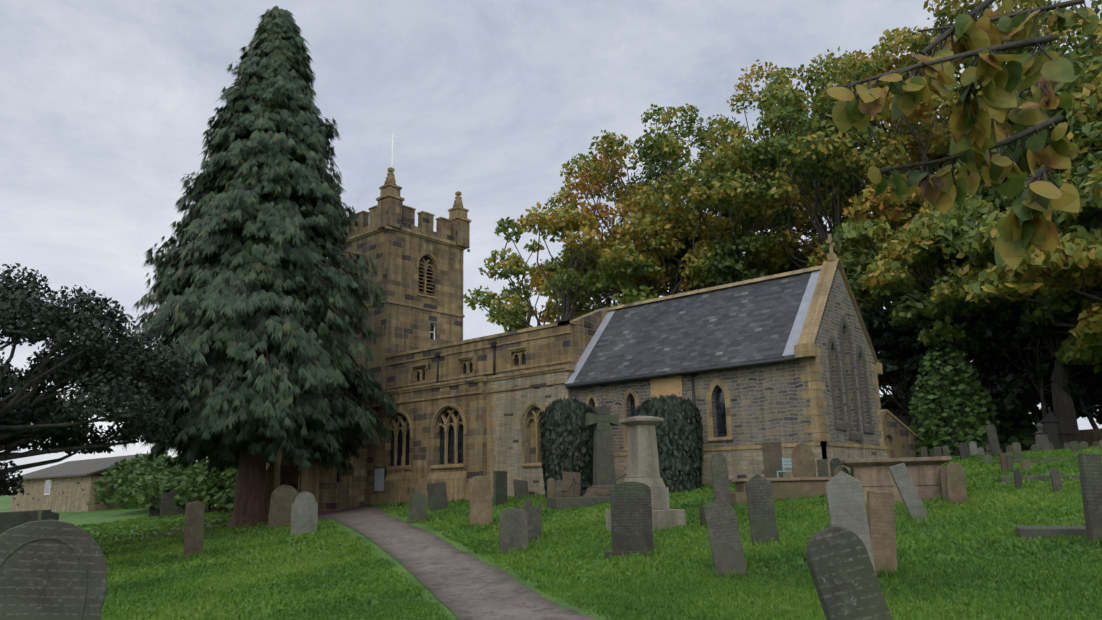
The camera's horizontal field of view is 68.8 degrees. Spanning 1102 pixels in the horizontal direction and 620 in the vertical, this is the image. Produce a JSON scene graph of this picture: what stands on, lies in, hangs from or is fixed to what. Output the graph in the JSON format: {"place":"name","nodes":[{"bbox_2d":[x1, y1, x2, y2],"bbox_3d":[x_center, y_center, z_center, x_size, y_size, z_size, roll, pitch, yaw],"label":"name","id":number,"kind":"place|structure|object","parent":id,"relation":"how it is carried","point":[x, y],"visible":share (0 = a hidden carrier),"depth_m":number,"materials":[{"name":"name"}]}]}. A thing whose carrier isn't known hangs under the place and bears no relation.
{"place":"outdoors","nodes":[
{"label":"outdoors","id":0,"kind":"place"},
{"bbox_2d":[347,504,427,512],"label":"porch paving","id":1,"kind":"structure","parent":0,"point":[377,506],"depth_m":36.89,"materials":[{"name":"stone"}]},
{"bbox_2d":[394,456,410,504],"bbox_3d":[-6.700,7.578,35.738,1.100,2.162,0.674,-12,-16,39],"label":"wooden cross stand","id":2,"kind":"object","parent":1,"relation":"on","point":[401,494],"visible":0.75,"depth_m":35.77,"materials":[{"name":"brown wood"}]},
{"bbox_2d":[0,445,1101,619],"bbox_3d":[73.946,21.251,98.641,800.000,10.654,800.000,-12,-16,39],"label":"ground","id":3,"kind":"structure","parent":0,"point":[97,517],"depth_m":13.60,"materials":[{"name":"plant"}]},
{"bbox_2d":[0,509,50,534],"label":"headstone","id":4,"kind":"object","parent":3,"relation":"on","point":[8,520],"visible":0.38,"depth_m":22.06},
{"bbox_2d":[37,510,58,520],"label":"headstone","id":5,"kind":"object","parent":3,"relation":"on","point":[45,515],"visible":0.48,"depth_m":21.79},
{"bbox_2d":[0,519,106,619],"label":"headstone","id":6,"kind":"object","parent":3,"relation":"on","point":[52,569],"visible":1,"depth_m":4.78,"materials":[{"name":"stone"}]},
{"bbox_2d":[10,456,160,511],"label":"outbuilding","id":7,"kind":"structure","parent":3,"relation":"on","point":[73,494],"depth_m":57.60,"materials":[{"name":"stone"}]},
{"bbox_2d":[17,453,166,494],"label":"cottage roof windows","id":8,"kind":"structure","parent":7,"relation":"on","point":[86,467],"depth_m":60.11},
{"bbox_2d":[0,262,198,495],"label":"yew tree","id":9,"kind":"object","parent":3,"relation":"on","point":[105,366],"depth_m":24.88,"materials":[{"name":"plant"}]},
{"bbox_2d":[87,451,177,504],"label":"shrub","id":10,"kind":"object","parent":3,"relation":"on","point":[125,473],"visible":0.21,"depth_m":54.25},
{"bbox_2d":[148,494,160,516],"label":"headstone","id":11,"kind":"object","parent":3,"relation":"on","point":[153,511],"visible":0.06,"depth_m":44.52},
{"bbox_2d":[116,453,201,509],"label":"shrub","id":12,"kind":"object","parent":3,"relation":"on","point":[141,478],"depth_m":48.11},
{"bbox_2d":[160,489,185,516],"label":"headstone","id":13,"kind":"object","parent":3,"relation":"on","point":[168,505],"visible":0.44,"depth_m":43.58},
{"bbox_2d":[136,461,224,509],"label":"shrub","id":14,"kind":"object","parent":3,"relation":"on","point":[159,484],"visible":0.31,"depth_m":44.98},
{"bbox_2d":[184,501,204,555],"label":"headstone","id":15,"kind":"object","parent":3,"relation":"on","point":[194,527],"visible":0.67,"depth_m":22.33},
{"bbox_2d":[173,458,237,508],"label":"shrub","id":16,"kind":"object","parent":3,"relation":"on","point":[203,485],"depth_m":43.52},
{"bbox_2d":[214,459,266,508],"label":"shrub","id":17,"kind":"object","parent":3,"relation":"on","point":[227,496],"visible":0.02,"depth_m":42.00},
{"bbox_2d":[103,6,397,527],"bbox_3d":[-12.946,-2.384,36.593,12.458,24.682,12.608,-12,-16,39],"label":"conifer","id":18,"kind":"object","parent":3,"relation":"on","point":[270,90],"depth_m":33.31,"materials":[{"name":"plant"}]},
{"bbox_2d":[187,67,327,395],"bbox_3d":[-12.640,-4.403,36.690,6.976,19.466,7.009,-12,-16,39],"label":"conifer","id":19,"kind":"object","parent":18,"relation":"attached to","point":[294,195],"visible":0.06,"depth_m":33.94,"materials":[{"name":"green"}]},
{"bbox_2d":[267,485,297,527],"bbox_3d":[-10.007,7.509,30.110,1.020,1.901,0.106,9,-20,-26],"label":"headstone","id":20,"kind":"object","parent":3,"relation":"on","point":[282,498],"visible":0.75,"depth_m":30.07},
{"bbox_2d":[290,491,317,534],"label":"headstone","id":21,"kind":"object","parent":3,"relation":"on","point":[304,513],"visible":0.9,"depth_m":25.57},
{"bbox_2d":[266,434,370,514],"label":"porch trim","id":22,"kind":"structure","parent":3,"relation":"on","point":[308,479],"depth_m":37.18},
{"bbox_2d":[273,445,367,512],"bbox_3d":[-11.210,7.962,39.138,3.700,6.900,3.150,-12,-16,39],"label":"porch","id":23,"kind":"object","parent":3,"relation":"on","point":[346,492],"visible":0.1,"depth_m":38.21,"materials":[{"name":"stone"}]},
{"bbox_2d":[330,196,469,390],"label":"tower","id":24,"kind":"structure","parent":3,"relation":"on","point":[395,328],"depth_m":42.50,"materials":[{"name":"brown stone"}]},
{"bbox_2d":[331,134,470,346],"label":"tower stone trim","id":25,"kind":"structure","parent":24,"relation":"attached to","point":[390,187],"depth_m":43.41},
{"bbox_2d":[409,493,425,522],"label":"headstone","id":26,"kind":"object","parent":3,"relation":"on","point":[417,506],"visible":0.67,"depth_m":25.51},
{"bbox_2d":[415,478,430,503],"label":"headstone","id":27,"kind":"object","parent":3,"relation":"on","point":[420,485],"visible":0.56,"depth_m":34.13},
{"bbox_2d":[267,507,599,619],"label":"footpath","id":28,"kind":"structure","parent":3,"relation":"on","point":[463,585],"depth_m":13.40,"materials":[{"name":"concrete"}]},
{"bbox_2d":[427,482,447,511],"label":"headstone","id":29,"kind":"object","parent":3,"relation":"on","point":[437,495],"visible":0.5,"depth_m":29.22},
{"bbox_2d":[469,476,492,525],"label":"headstone","id":30,"kind":"object","parent":3,"relation":"on","point":[480,499],"visible":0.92,"depth_m":21.86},
{"bbox_2d":[362,307,607,485],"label":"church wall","id":31,"kind":"structure","parent":3,"relation":"on","point":[424,453],"depth_m":35.72,"materials":[{"name":"brown stone"}]},
{"bbox_2d":[373,467,386,492],"bbox_3d":[-8.086,8.030,38.064,0.840,1.200,0.110,-12,-16,39],"label":"notice board","id":32,"kind":"object","parent":31,"relation":"attached to","point":[380,474],"visible":0.86,"depth_m":38.01,"materials":[{"name":"grey metal"}]},
{"bbox_2d":[360,320,575,504],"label":"church stone trim","id":33,"kind":"structure","parent":31,"relation":"attached to","point":[452,425],"depth_m":36.29,"materials":[{"name":"stone"}]},
{"bbox_2d":[487,367,574,495],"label":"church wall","id":34,"kind":"structure","parent":31,"relation":"attached to","point":[511,405],"depth_m":33.21,"materials":[{"name":"brown stone"}]},
{"bbox_2d":[486,365,574,496],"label":"church stone trim","id":35,"kind":"structure","parent":34,"relation":"attached to","point":[491,441],"depth_m":33.22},
{"bbox_2d":[493,471,506,505],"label":"headstone","id":36,"kind":"object","parent":3,"relation":"on","point":[500,485],"visible":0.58,"depth_m":28.61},
{"bbox_2d":[499,508,527,554],"bbox_3d":[-0.722,4.439,15.531,0.541,1.198,0.120,1,-18,-9],"label":"headstone","id":37,"kind":"object","parent":3,"relation":"on","point":[513,531],"visible":0.71,"depth_m":15.53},
{"bbox_2d":[513,479,528,497],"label":"headstone","id":38,"kind":"object","parent":3,"relation":"on","point":[520,487],"visible":0.62,"depth_m":31.51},
{"bbox_2d":[515,498,541,541],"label":"headstone","id":39,"kind":"object","parent":3,"relation":"on","point":[534,520],"visible":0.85,"depth_m":17.18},
{"bbox_2d":[463,217,598,331],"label":"tree","id":40,"kind":"object","parent":3,"relation":"on","point":[511,321],"depth_m":65.45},
{"bbox_2d":[547,478,554,497],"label":"headstone","id":41,"kind":"object","parent":3,"relation":"on","point":[550,487],"visible":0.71,"depth_m":26.13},
{"bbox_2d":[555,480,562,497],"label":"headstone","id":42,"kind":"object","parent":3,"relation":"on","point":[558,488],"visible":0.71,"depth_m":25.73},
{"bbox_2d":[539,396,594,498],"bbox_3d":[0.639,5.085,29.420,2.097,3.827,2.113,-12,-16,39],"label":"clipped yew","id":43,"kind":"object","parent":3,"relation":"on","point":[575,434],"depth_m":28.71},
{"bbox_2d":[562,472,580,496],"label":"headstone","id":44,"kind":"object","parent":3,"relation":"on","point":[567,479],"visible":0.54,"depth_m":26.52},
{"bbox_2d":[478,189,664,326],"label":"tree","id":45,"kind":"object","parent":3,"relation":"on","point":[588,241],"depth_m":58.71,"materials":[{"name":"plant"}]},
{"bbox_2d":[547,497,610,508],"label":"stone plinth","id":46,"kind":"structure","parent":3,"relation":"on","point":[562,502],"depth_m":24.17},
{"bbox_2d":[554,474,626,496],"bbox_3d":[1.718,5.708,25.830,2.763,1.340,2.170,2,-13,-15],"label":"cross chain fence","id":47,"kind":"object","parent":3,"relation":"on","point":[583,485],"visible":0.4,"depth_m":24.66,"materials":[{"name":"grey metal"}]},
{"bbox_2d":[582,485,613,496],"bbox_3d":[1.720,5.851,25.802,1.407,0.614,1.476,-12,-16,39],"label":"chest tomb","id":48,"kind":"object","parent":3,"relation":"on","point":[597,492],"visible":0.27,"depth_m":25.31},
{"bbox_2d":[586,406,618,484],"bbox_3d":[1.694,4.480,26.105,0.443,2.677,1.056,-39,-40,70],"label":"stone cross","id":49,"kind":"object","parent":3,"relation":"on","point":[601,419],"visible":0.88,"depth_m":25.98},
{"bbox_2d":[525,153,702,323],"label":"tree","id":50,"kind":"object","parent":3,"relation":"on","point":[604,214],"depth_m":67.51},
{"bbox_2d":[605,481,659,558],"bbox_3d":[1.375,3.713,13.674,0.932,1.566,0.340,-2,-13,2],"label":"headstone","id":51,"kind":"object","parent":3,"relation":"on","point":[631,518],"visible":0.77,"depth_m":13.64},
{"bbox_2d":[540,130,747,314],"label":"tree","id":52,"kind":"object","parent":3,"relation":"on","point":[696,276],"depth_m":60.31,"materials":[{"name":"plant"}]},
{"bbox_2d":[606,416,685,530],"bbox_3d":[1.975,3.614,17.192,1.230,2.673,1.230,5,-14,-24],"label":"pedestal monument","id":53,"kind":"object","parent":3,"relation":"on","point":[642,460],"visible":0.6,"depth_m":17.04,"materials":[{"name":"stone"}]},
{"bbox_2d":[635,393,703,492],"bbox_3d":[3.896,4.487,26.668,2.312,3.405,2.326,-12,-16,39],"label":"clipped yew","id":54,"kind":"object","parent":3,"relation":"on","point":[672,411],"depth_m":25.76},
{"bbox_2d":[284,530,1085,619],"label":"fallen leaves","id":55,"kind":"object","parent":3,"relation":"on","point":[787,583],"visible":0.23,"depth_m":9.72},
{"bbox_2d":[591,103,794,297],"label":"tree","id":56,"kind":"object","parent":3,"relation":"on","point":[651,173],"depth_m":70.34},
{"bbox_2d":[700,506,706,525],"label":"headstone","id":57,"kind":"object","parent":3,"relation":"on","point":[702,515],"visible":0.23,"depth_m":16.21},
{"bbox_2d":[608,117,821,293],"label":"tree","id":58,"kind":"object","parent":3,"relation":"on","point":[766,190],"depth_m":59.63,"materials":[{"name":"plant"}]},
{"bbox_2d":[711,452,730,505],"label":"headstone","id":59,"kind":"object","parent":3,"relation":"on","point":[720,478],"visible":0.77,"depth_m":18.18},
{"bbox_2d":[705,497,746,576],"bbox_3d":[2.367,3.229,10.821,0.408,1.384,0.120,-10,-18,7],"label":"headstone","id":60,"kind":"object","parent":3,"relation":"on","point":[724,534],"visible":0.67,"depth_m":10.81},
{"bbox_2d":[566,234,888,484],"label":"stone trim","id":61,"kind":"structure","parent":3,"relation":"on","point":[745,461],"depth_m":27.40,"materials":[{"name":"stone"}]},
{"bbox_2d":[571,269,883,452],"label":"chancel wall","id":62,"kind":"structure","parent":3,"relation":"on","point":[768,403],"depth_m":27.11,"materials":[{"name":"grey stone"}]},
{"bbox_2d":[564,270,820,386],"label":"roof","id":63,"kind":"structure","parent":62,"relation":"on","point":[759,321],"depth_m":29.78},
{"bbox_2d":[745,474,778,545],"bbox_3d":[3.481,3.453,13.243,0.415,1.483,0.110,-6,-16,7],"label":"headstone","id":64,"kind":"object","parent":3,"relation":"on","point":[761,510],"visible":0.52,"depth_m":13.24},
{"bbox_2d":[762,442,782,477],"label":"headstone","id":65,"kind":"object","parent":3,"relation":"on","point":[772,456],"visible":0.52,"depth_m":24.54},
{"bbox_2d":[667,60,888,272],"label":"tree","id":66,"kind":"object","parent":3,"relation":"on","point":[782,74],"depth_m":66.00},
{"bbox_2d":[730,477,832,504],"bbox_3d":[5.885,4.655,20.378,2.700,0.800,1.500,-1,-13,1],"label":"ledger tomb","id":67,"kind":"object","parent":3,"relation":"on","point":[783,488],"visible":0.46,"depth_m":19.87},
{"bbox_2d":[777,457,791,477],"bbox_3d":[6.920,4.718,23.463,0.520,0.850,0.435,-12,-16,39],"label":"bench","id":68,"kind":"object","parent":3,"relation":"on","point":[783,463],"visible":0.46,"depth_m":23.72,"materials":[{"name":"teal paint"}]},
{"bbox_2d":[791,442,816,476],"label":"headstone","id":69,"kind":"object","parent":3,"relation":"on","point":[803,460],"visible":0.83,"depth_m":22.69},
{"bbox_2d":[697,76,923,306],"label":"tree","id":70,"kind":"object","parent":3,"relation":"on","point":[796,154],"depth_m":55.76,"materials":[{"name":"plant"}]},
{"bbox_2d":[817,459,828,476],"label":"headstone","id":71,"kind":"object","parent":3,"relation":"on","point":[822,464],"visible":0.46,"depth_m":22.96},
{"bbox_2d":[830,458,841,476],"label":"headstone","id":72,"kind":"object","parent":3,"relation":"on","point":[835,463],"visible":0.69,"depth_m":21.94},
{"bbox_2d":[806,526,892,619],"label":"headstone","id":73,"kind":"object","parent":3,"relation":"on","point":[843,575],"visible":1,"depth_m":4.21,"materials":[{"name":"stone"}]},
{"bbox_2d":[825,471,875,572],"bbox_3d":[3.254,2.596,8.662,0.378,1.691,0.120,-8,-17,15],"label":"headstone","id":74,"kind":"object","parent":3,"relation":"on","point":[845,501],"visible":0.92,"depth_m":8.74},
{"bbox_2d":[752,46,961,424],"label":"tree","id":75,"kind":"object","parent":3,"relation":"on","point":[821,82],"depth_m":64.05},
{"bbox_2d":[867,491,896,576],"bbox_3d":[4.046,2.903,9.822,0.300,1.344,0.110,3,-16,6],"label":"headstone","id":76,"kind":"object","parent":3,"relation":"on","point":[881,516],"visible":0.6,"depth_m":9.83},
{"bbox_2d":[809,13,977,211],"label":"tree","id":77,"kind":"object","parent":3,"relation":"on","point":[923,126],"depth_m":60.93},
{"bbox_2d":[855,282,934,425],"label":"tree","id":78,"kind":"object","parent":3,"relation":"on","point":[893,368],"depth_m":43.88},
{"bbox_2d":[841,456,951,503],"bbox_3d":[7.410,3.834,17.257,2.080,1.274,1.200,-5,-13,15],"label":"chest tomb","id":79,"kind":"object","parent":3,"relation":"on","point":[872,474],"visible":0.5,"depth_m":16.87,"materials":[{"name":"stone"}]},
{"bbox_2d":[882,413,915,457],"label":"stone wall","id":80,"kind":"structure","parent":3,"relation":"on","point":[901,440],"depth_m":35.05,"materials":[{"name":"stone"}]},
{"bbox_2d":[881,409,916,457],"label":"vestry trim","id":81,"kind":"structure","parent":80,"relation":"attached to","point":[883,411],"depth_m":34.95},
{"bbox_2d":[849,219,952,438],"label":"tree","id":82,"kind":"object","parent":3,"relation":"on","point":[868,304],"depth_m":46.68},
{"bbox_2d":[888,463,928,520],"bbox_3d":[6.263,3.332,13.923,0.271,1.354,0.100,-20,-20,6],"label":"headstone","id":83,"kind":"object","parent":3,"relation":"on","point":[908,492],"visible":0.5,"depth_m":13.95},
{"bbox_2d":[858,306,958,453],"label":"tree","id":84,"kind":"object","parent":3,"relation":"on","point":[898,398],"depth_m":43.88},
{"bbox_2d":[821,192,1004,451],"bbox_3d":[20.201,0.891,42.054,10.695,14.483,14.336,-12,-16,39],"label":"tree","id":85,"kind":"object","parent":3,"relation":"on","point":[931,234],"depth_m":39.34,"materials":[{"name":"plant"}]},
{"bbox_2d":[791,26,1057,351],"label":"tree","id":86,"kind":"object","parent":3,"relation":"on","point":[870,67],"depth_m":54.16,"materials":[{"name":"plant"}]},
{"bbox_2d":[869,284,1005,422],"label":"tree","id":87,"kind":"object","parent":3,"relation":"on","point":[891,336],"depth_m":43.63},
{"bbox_2d":[938,466,946,499],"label":"headstone","id":88,"kind":"object","parent":3,"relation":"on","point":[942,477],"visible":0.4,"depth_m":16.30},
{"bbox_2d":[908,343,1002,456],"bbox_3d":[18.471,4.231,37.310,3.935,5.640,3.980,-12,-16,39],"label":"bush","id":89,"kind":"object","parent":3,"relation":"on","point":[972,408],"depth_m":36.72,"materials":[{"name":"plant"}]},
{"bbox_2d":[945,463,966,505],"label":"headstone","id":90,"kind":"object","parent":3,"relation":"on","point":[955,481],"visible":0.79,"depth_m":15.24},
{"bbox_2d":[876,324,1037,444],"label":"tree","id":91,"kind":"object","parent":3,"relation":"on","point":[911,366],"depth_m":42.72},
{"bbox_2d":[958,443,968,459],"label":"headstone","id":92,"kind":"object","parent":3,"relation":"on","point":[963,449],"visible":0.46,"depth_m":26.04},
{"bbox_2d":[969,441,977,455],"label":"headstone","id":93,"kind":"object","parent":3,"relation":"on","point":[973,450],"visible":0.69,"depth_m":26.80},
{"bbox_2d":[850,0,1101,412],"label":"tree","id":94,"kind":"object","parent":3,"relation":"on","point":[951,99],"depth_m":49.94,"materials":[{"name":"plant"}]},
{"bbox_2d":[915,397,1037,452],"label":"hedge shrub","id":95,"kind":"object","parent":3,"relation":"on","point":[1007,431],"visible":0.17,"depth_m":40.63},
{"bbox_2d":[920,316,1037,428],"bbox_3d":[22.865,2.067,41.560,7.105,11.718,7.332,-12,-16,39],"label":"tree","id":96,"kind":"object","parent":3,"relation":"on","point":[1010,384],"depth_m":39.83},
{"bbox_2d":[985,424,1000,456],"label":"headstone","id":97,"kind":"object","parent":3,"relation":"on","point":[993,439],"visible":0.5,"depth_m":25.69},
{"bbox_2d":[914,180,1086,415],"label":"tree","id":98,"kind":"object","parent":3,"relation":"on","point":[983,192],"depth_m":43.85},
{"bbox_2d":[999,453,1007,472],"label":"headstone","id":99,"kind":"object","parent":3,"relation":"on","point":[1003,461],"visible":0.52,"depth_m":20.28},
{"bbox_2d":[914,0,1101,177],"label":"tree","id":100,"kind":"object","parent":3,"relation":"on","point":[1090,39],"depth_m":48.72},
{"bbox_2d":[926,151,1101,373],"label":"tree","id":101,"kind":"object","parent":3,"relation":"on","point":[973,285],"depth_m":33.38,"materials":[{"name":"plant"}]},
{"bbox_2d":[1011,442,1021,459],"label":"headstone","id":102,"kind":"object","parent":3,"relation":"on","point":[1016,450],"visible":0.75,"depth_m":23.61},
{"bbox_2d":[932,169,1101,445],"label":"tree","id":103,"kind":"object","parent":3,"relation":"on","point":[985,235],"depth_m":36.17,"materials":[{"name":"plant"}]},
{"bbox_2d":[1014,469,1022,488],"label":"headstone","id":104,"kind":"object","parent":3,"relation":"on","point":[1018,478],"visible":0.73,"depth_m":16.66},
{"bbox_2d":[942,428,1101,456],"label":"boundary wall","id":105,"kind":"structure","parent":3,"relation":"on","point":[1089,436],"depth_m":37.86,"materials":[{"name":"stone"}]},
{"bbox_2d":[967,290,1101,417],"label":"tree","id":106,"kind":"object","parent":3,"relation":"on","point":[982,329],"depth_m":37.50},
{"bbox_2d":[980,20,1101,221],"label":"tree","id":107,"kind":"object","parent":3,"relation":"on","point":[1051,113],"depth_m":44.01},
{"bbox_2d":[998,458,1086,539],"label":"flat ledgers","id":108,"kind":"object","parent":3,"relation":"on","point":[1027,532],"visible":0.27,"depth_m":11.04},
{"bbox_2d":[1033,422,1053,450],"bbox_3d":[20.453,5.463,33.528,0.727,1.550,0.727,-8,-14,28],"label":"urn monument","id":109,"kind":"object","parent":3,"relation":"on","point":[1041,437],"visible":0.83,"depth_m":33.36,"materials":[{"name":"stone"}]},
{"bbox_2d":[986,323,1101,423],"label":"tree","id":110,"kind":"object","parent":3,"relation":"on","point":[1035,416],"depth_m":39.51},
{"bbox_2d":[996,217,1101,364],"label":"tree","id":111,"kind":"object","parent":3,"relation":"on","point":[1034,259],"depth_m":31.76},
{"bbox_2d":[1040,407,1063,448],"bbox_3d":[22.922,5.595,36.745,1.166,2.334,1.166,-7,-14,23],"label":"spire monument","id":112,"kind":"object","parent":3,"relation":"on","point":[1049,421],"visible":0.35,"depth_m":36.47,"materials":[{"name":"stone"}]},
{"bbox_2d":[1003,20,1101,216],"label":"tree","id":113,"kind":"object","parent":3,"relation":"on","point":[1087,123],"depth_m":38.51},
{"bbox_2d":[1049,468,1062,491],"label":"headstone","id":114,"kind":"object","parent":3,"relation":"on","point":[1055,477],"visible":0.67,"depth_m":15.47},
{"bbox_2d":[1025,343,1101,428],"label":"understorey","id":115,"kind":"object","parent":3,"relation":"on","point":[1083,405],"depth_m":37.92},
{"bbox_2d":[1049,367,1101,425],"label":"understorey","id":116,"kind":"object","parent":3,"relation":"on","point":[1098,416],"depth_m":39.31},
{"bbox_2d":[1078,453,1101,542],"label":"headstone","id":117,"kind":"object","parent":3,"relation":"on","point":[1090,467],"visible":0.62,"depth_m":10.25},
{"bbox_2d":[0,0,1101,489],"label":"sky","id":118,"kind":"structure","parent":0,"point":[106,106],"materials":[{"name":"grey"}]},
{"bbox_2d":[826,0,1099,268],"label":"branch","id":119,"kind":"object","parent":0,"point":[941,191],"depth_m":2.31,"materials":[{"name":"plant"}]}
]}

